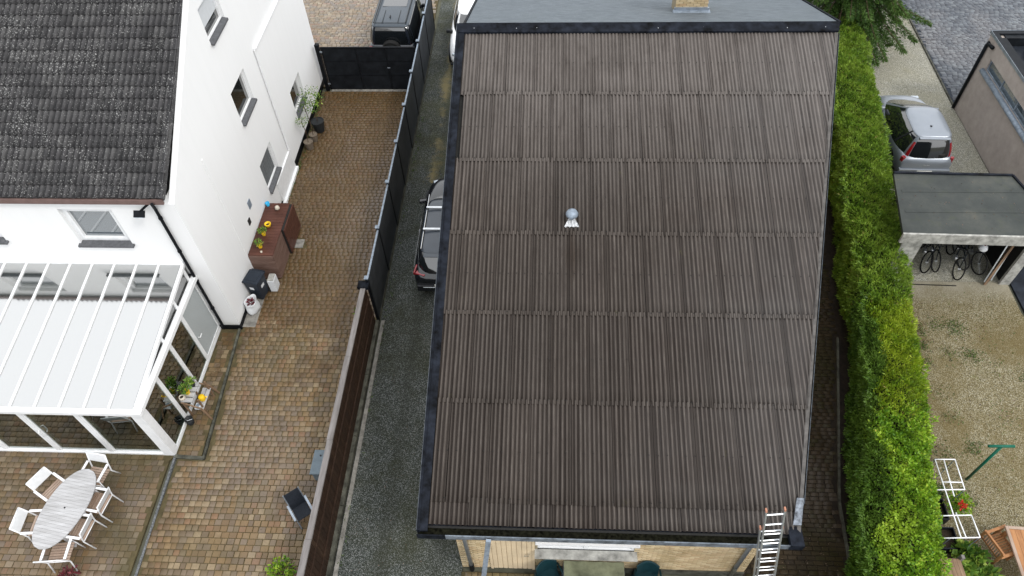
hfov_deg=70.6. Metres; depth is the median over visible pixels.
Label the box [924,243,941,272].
bicycle
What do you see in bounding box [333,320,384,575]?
concrete edging
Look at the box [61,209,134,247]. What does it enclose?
window
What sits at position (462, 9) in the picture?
white hatchback
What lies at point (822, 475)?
side path paving
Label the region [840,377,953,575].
privet hedge
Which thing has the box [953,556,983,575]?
broad leaved plant
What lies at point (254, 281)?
wheelie bin
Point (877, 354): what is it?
golden hedge
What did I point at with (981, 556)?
broad leaved plant
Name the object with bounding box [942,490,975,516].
red flowering plant
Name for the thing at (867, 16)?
fir tree
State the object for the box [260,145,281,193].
window
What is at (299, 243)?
inspection cover
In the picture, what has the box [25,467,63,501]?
patio chair
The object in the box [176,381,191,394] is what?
potted plant
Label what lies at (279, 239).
slatted cabinet
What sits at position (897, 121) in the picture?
windows
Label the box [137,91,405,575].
driveway paving
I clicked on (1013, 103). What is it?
window
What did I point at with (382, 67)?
driveway gate
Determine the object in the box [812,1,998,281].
pale gravel drive
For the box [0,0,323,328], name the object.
white house
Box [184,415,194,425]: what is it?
black bucket
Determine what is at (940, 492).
leafy herb
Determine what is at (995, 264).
folded ladder
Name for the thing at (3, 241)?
window
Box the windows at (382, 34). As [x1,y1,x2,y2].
[371,0,422,44]
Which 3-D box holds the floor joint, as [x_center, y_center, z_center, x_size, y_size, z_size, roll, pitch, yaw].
[12.186,-0.100,21.442,1.901,0.020,0.020,2,51,4]
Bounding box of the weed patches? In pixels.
[914,292,1023,522]
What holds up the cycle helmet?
hanging from the bicycle at (971, 253)
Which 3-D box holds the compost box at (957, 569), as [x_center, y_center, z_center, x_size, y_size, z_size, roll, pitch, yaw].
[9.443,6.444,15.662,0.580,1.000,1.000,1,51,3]
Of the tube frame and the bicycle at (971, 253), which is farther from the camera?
the bicycle at (971, 253)
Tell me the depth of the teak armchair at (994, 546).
16.17 m
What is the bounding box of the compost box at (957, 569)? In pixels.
[927,555,965,575]
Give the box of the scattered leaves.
[152,67,1022,569]
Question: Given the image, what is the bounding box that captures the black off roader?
[369,0,425,50]
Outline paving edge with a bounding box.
[898,0,952,104]
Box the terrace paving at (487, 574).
[461,572,560,575]
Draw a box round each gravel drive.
[332,0,462,575]
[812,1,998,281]
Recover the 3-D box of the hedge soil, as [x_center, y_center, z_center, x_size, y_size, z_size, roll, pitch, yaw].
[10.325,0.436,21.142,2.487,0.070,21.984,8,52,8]
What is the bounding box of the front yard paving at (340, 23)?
[303,0,438,87]
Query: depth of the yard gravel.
19.10 m
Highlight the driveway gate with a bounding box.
[314,43,414,90]
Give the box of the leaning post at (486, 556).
[481,539,490,575]
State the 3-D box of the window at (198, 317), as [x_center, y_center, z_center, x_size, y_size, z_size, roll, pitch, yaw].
[-8.608,0.890,19.950,0.020,2.090,1.040,1,51,3]
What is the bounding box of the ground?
[131,0,1023,575]
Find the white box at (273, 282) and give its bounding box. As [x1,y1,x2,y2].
[267,274,279,290]
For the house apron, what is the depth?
21.37 m
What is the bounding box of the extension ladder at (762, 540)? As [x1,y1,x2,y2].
[753,507,785,575]
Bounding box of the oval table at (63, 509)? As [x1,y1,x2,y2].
[32,469,99,549]
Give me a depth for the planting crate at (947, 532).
16.56 m
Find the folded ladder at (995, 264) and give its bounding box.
[984,246,1007,281]
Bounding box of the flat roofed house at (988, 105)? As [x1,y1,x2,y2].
[952,30,1023,184]
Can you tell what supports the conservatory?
on the patio paving at (135, 485)
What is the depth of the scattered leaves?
20.46 m
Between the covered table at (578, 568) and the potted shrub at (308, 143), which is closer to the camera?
the covered table at (578, 568)
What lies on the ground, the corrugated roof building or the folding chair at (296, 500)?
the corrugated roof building
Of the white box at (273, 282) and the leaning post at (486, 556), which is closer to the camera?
the leaning post at (486, 556)
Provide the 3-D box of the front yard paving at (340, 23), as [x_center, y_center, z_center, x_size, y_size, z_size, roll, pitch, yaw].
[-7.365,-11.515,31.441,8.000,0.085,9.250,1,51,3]
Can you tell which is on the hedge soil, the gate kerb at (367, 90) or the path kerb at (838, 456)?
the path kerb at (838, 456)
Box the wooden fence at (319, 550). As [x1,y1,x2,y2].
[297,280,379,575]
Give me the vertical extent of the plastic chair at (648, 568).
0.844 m
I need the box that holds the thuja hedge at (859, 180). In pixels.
[827,12,914,330]
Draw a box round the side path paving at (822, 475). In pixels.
[743,237,847,575]
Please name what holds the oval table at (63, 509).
on the patio paving at (135, 485)
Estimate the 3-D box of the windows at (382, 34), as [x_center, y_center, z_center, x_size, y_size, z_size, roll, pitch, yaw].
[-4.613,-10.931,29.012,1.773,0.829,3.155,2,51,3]
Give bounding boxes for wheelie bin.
[242,268,270,298]
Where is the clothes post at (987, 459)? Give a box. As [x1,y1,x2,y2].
[965,445,1014,480]
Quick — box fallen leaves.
[351,105,838,575]
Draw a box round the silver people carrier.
[870,95,953,171]
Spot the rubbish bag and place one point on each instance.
(252, 304)
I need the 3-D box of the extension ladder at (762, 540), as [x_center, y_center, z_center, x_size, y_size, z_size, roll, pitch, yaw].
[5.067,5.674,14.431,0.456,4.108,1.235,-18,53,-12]
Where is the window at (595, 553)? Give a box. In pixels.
[535,542,639,561]
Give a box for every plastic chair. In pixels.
[534,559,562,575]
[631,560,661,575]
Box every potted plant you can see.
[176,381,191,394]
[182,376,196,386]
[253,238,261,247]
[257,225,266,235]
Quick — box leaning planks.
[983,246,1013,284]
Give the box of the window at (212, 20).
[198,0,228,45]
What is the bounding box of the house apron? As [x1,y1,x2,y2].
[243,279,268,326]
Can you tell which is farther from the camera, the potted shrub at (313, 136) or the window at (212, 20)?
the potted shrub at (313, 136)
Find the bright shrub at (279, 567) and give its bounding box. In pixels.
[264,555,296,575]
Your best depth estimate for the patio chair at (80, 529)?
16.98 m
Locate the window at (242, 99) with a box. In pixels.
[231,71,256,125]
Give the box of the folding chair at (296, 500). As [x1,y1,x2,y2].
[282,487,311,528]
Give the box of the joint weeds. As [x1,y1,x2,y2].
[289,93,424,565]
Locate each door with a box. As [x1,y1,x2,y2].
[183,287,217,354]
[491,541,531,568]
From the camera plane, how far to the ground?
17.79 m
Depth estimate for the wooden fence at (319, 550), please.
17.65 m
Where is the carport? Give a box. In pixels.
[886,171,1023,284]
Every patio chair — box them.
[9,507,41,541]
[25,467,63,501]
[33,538,85,572]
[64,513,106,548]
[81,451,120,493]
[84,487,123,522]
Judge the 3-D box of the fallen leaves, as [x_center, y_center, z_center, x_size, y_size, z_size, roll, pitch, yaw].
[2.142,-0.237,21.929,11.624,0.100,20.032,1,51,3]
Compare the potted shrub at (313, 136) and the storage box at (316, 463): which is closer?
the storage box at (316, 463)
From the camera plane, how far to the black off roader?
28.16 m
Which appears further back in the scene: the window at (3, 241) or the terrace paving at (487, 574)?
the window at (3, 241)
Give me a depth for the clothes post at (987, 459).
16.60 m
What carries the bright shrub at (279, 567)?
on the driveway paving at (229, 509)
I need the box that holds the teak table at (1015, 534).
[994,526,1023,575]
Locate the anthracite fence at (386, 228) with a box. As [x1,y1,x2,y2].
[364,0,434,320]
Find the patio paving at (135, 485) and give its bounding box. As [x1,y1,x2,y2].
[0,451,173,575]
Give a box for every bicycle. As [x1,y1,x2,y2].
[920,243,947,272]
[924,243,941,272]
[946,244,978,280]
[948,244,970,270]
[958,245,992,274]
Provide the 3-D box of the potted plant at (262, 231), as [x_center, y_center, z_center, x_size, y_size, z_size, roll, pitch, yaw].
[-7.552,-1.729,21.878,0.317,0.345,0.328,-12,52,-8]
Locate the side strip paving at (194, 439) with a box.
[176,329,237,455]
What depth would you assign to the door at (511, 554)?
15.87 m
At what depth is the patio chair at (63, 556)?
16.66 m
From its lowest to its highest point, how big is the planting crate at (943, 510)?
0.310 m
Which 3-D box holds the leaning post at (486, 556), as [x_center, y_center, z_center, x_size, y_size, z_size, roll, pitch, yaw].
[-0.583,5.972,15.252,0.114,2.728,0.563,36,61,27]
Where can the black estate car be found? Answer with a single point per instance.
(425, 263)
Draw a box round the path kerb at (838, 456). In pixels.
[836,337,850,567]
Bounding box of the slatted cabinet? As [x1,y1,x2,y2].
[248,203,300,277]
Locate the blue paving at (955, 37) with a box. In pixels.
[901,0,1023,102]
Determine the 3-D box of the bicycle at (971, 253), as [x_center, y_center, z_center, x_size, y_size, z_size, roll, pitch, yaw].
[13.844,-1.222,21.676,0.575,1.002,1.720,-1,51,-4]
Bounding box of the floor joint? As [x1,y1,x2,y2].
[900,283,955,285]
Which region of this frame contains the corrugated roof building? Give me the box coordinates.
[416,0,841,575]
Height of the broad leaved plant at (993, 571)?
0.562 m
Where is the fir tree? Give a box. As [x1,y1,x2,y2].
[806,0,932,66]
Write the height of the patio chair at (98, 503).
0.938 m
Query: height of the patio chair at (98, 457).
0.938 m
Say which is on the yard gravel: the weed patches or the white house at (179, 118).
the weed patches
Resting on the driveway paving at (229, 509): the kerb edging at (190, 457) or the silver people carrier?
the kerb edging at (190, 457)
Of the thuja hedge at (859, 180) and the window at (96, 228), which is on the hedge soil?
the thuja hedge at (859, 180)
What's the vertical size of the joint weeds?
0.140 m
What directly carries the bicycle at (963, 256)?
on the pale gravel drive at (912, 72)
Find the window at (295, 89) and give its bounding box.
[290,78,306,118]
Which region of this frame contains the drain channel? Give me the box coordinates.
[134,455,175,575]
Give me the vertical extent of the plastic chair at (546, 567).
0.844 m
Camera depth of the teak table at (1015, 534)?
15.96 m
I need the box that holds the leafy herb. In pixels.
[933,479,947,498]
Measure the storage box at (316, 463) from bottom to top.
0.500 m
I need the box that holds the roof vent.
[564,208,578,226]
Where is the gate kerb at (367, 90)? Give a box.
[331,89,406,91]
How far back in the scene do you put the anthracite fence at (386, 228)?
23.83 m
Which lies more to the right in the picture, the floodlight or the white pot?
the white pot
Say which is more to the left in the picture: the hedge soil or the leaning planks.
the hedge soil
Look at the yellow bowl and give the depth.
22.17 m
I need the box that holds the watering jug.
[198,394,206,401]
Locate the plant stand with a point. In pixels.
(193, 391)
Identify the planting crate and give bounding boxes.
[920,499,949,523]
[931,527,960,553]
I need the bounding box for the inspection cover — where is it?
[294,239,304,247]
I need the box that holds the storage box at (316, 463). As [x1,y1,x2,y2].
[309,450,324,479]
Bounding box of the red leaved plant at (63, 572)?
[57,565,81,575]
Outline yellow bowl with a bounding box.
[264,221,270,227]
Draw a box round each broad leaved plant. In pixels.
[949,538,977,563]
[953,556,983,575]
[958,546,993,574]
[973,562,1003,575]
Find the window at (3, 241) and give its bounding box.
[0,233,8,244]
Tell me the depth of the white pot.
18.72 m
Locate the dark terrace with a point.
(1016, 284)
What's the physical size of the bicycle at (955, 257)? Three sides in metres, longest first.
1.720 x 1.002 x 0.575 m
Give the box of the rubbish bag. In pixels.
[244,294,260,314]
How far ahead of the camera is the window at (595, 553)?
15.47 m
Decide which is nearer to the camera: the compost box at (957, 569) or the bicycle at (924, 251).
the compost box at (957, 569)
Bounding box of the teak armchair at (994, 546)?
[973,524,1013,564]
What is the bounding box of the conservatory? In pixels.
[0,259,220,454]
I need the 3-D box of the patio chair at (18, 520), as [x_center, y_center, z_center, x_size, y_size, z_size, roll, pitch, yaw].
[-11.227,5.607,17.113,0.643,0.938,0.596,-2,51,0]
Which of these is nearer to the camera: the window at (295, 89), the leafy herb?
the leafy herb
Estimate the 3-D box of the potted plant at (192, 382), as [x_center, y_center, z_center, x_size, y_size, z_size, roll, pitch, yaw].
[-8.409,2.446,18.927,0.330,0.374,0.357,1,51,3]
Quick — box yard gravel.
[906,281,1023,575]
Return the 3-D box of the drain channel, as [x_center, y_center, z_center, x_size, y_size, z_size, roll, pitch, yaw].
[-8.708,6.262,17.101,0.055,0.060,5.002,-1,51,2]
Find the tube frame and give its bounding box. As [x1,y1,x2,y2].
[933,459,980,545]
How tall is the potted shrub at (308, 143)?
1.435 m
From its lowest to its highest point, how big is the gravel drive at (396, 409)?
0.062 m
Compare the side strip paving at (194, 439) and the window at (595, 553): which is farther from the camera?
the side strip paving at (194, 439)
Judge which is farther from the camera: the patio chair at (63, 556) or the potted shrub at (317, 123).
the potted shrub at (317, 123)
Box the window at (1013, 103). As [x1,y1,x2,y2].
[979,61,1023,142]
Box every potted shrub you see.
[295,115,313,150]
[297,86,324,132]
[297,101,317,141]
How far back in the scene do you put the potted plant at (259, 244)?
21.51 m
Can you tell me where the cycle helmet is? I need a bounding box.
[978,245,987,251]
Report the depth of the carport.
20.05 m
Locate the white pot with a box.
[179,394,185,400]
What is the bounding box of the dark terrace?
[1009,267,1023,311]
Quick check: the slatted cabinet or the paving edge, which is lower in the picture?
the slatted cabinet
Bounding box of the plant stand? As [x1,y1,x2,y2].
[180,380,219,419]
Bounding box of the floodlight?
[133,205,147,217]
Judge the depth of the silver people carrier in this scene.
23.71 m
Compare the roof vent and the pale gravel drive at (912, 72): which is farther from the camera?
the pale gravel drive at (912, 72)
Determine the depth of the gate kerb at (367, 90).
28.26 m
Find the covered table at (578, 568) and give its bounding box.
[561,561,624,575]
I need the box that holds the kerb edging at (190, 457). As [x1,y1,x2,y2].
[174,328,240,459]
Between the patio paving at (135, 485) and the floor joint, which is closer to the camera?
the patio paving at (135, 485)
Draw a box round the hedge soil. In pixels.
[825,84,946,575]
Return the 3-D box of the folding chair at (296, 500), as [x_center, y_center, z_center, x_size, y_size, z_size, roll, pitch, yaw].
[-5.050,5.242,17.240,0.492,0.848,0.595,-30,56,-20]
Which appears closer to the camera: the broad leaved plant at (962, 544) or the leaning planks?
the broad leaved plant at (962, 544)
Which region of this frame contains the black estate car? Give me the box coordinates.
[413,178,443,290]
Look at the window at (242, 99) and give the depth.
21.29 m
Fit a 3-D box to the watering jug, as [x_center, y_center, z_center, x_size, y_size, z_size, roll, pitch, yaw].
[-8.188,2.920,19.142,0.249,0.193,0.179,28,57,22]
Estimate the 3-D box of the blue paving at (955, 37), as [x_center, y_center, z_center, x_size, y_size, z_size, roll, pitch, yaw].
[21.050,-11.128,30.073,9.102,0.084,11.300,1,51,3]
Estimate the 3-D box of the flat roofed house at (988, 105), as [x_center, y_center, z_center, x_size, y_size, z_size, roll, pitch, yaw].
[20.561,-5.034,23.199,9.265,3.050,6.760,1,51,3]
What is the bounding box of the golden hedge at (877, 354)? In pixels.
[843,281,936,442]
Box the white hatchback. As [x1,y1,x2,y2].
[446,0,474,64]
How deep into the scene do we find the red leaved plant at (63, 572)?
16.72 m
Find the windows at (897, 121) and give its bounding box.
[885,99,951,158]

